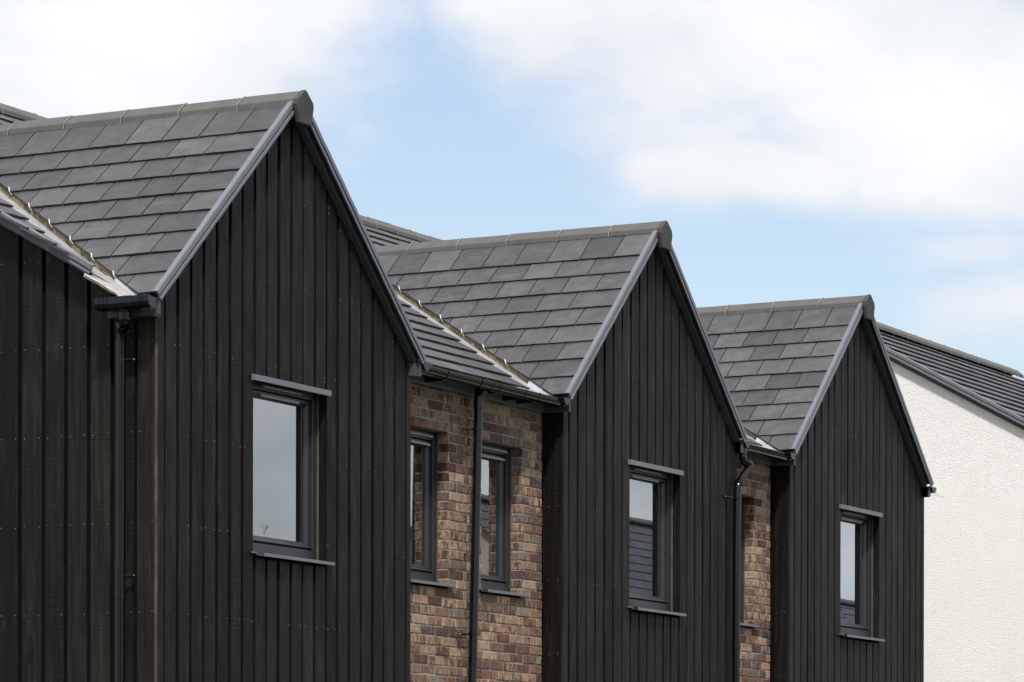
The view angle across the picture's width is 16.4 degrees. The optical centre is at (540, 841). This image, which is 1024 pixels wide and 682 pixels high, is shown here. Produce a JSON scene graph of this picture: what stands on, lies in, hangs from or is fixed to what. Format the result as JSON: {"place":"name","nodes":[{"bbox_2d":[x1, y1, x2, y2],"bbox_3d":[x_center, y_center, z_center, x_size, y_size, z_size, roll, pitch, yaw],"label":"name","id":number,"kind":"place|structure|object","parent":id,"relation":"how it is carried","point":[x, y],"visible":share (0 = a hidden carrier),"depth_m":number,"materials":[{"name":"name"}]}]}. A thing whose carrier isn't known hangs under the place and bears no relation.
{"place":"outdoors","nodes":[
{"label":"outdoors","id":0,"kind":"place"},
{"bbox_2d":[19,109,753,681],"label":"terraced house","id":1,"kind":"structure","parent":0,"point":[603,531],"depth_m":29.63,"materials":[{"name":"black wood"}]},
{"bbox_2d":[479,439,527,596],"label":"window","id":2,"kind":"structure","parent":1,"relation":"in","point":[495,515],"depth_m":28.26,"materials":[{"name":"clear glass"}]},
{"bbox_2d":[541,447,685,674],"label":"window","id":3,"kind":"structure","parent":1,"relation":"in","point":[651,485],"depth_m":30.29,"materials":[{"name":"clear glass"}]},
{"bbox_2d":[0,0,1023,379],"label":"sky","id":4,"kind":"structure","parent":0,"point":[788,150],"materials":[{"name":"blue"}]},
{"bbox_2d":[360,215,944,681],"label":"terraced house","id":5,"kind":"structure","parent":0,"point":[836,489],"depth_m":33.81,"materials":[{"name":"black wood"}]},
{"bbox_2d":[740,494,759,627],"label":"window","id":6,"kind":"structure","parent":5,"relation":"in","point":[742,528],"depth_m":32.42,"materials":[{"name":"grey glass"}]},
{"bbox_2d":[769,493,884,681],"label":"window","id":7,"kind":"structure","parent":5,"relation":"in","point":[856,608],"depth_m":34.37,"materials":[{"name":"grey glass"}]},
{"bbox_2d":[877,322,1023,681],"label":"rendered house","id":8,"kind":"structure","parent":0,"point":[966,412],"depth_m":40.88,"materials":[{"name":"white paint"}]},
{"label":"ground","id":9,"kind":"structure","parent":0,"visible":0},
{"bbox_2d":[0,90,483,681],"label":"terraced house","id":10,"kind":"structure","parent":9,"relation":"on","point":[214,354],"depth_m":24.38,"materials":[{"name":"black wood"}]},
{"bbox_2d":[259,525,267,536],"bbox_3d":[-1.996,-2.152,24.826,0.188,0.103,0.179,0,0,27],"label":"glass jar","id":11,"kind":"object","parent":10,"relation":"in","point":[263,528],"visible":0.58,"depth_m":24.78,"materials":[{"name":"glass"}]},
{"bbox_2d":[251,374,334,566],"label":"window","id":12,"kind":"structure","parent":10,"relation":"in","point":[285,413],"depth_m":25.03,"materials":[{"name":"clear glass"}]},
{"bbox_2d":[410,424,455,587],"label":"window","id":13,"kind":"structure","parent":10,"relation":"in","point":[424,440],"depth_m":27.23,"materials":[{"name":"grey glass"}]}
]}

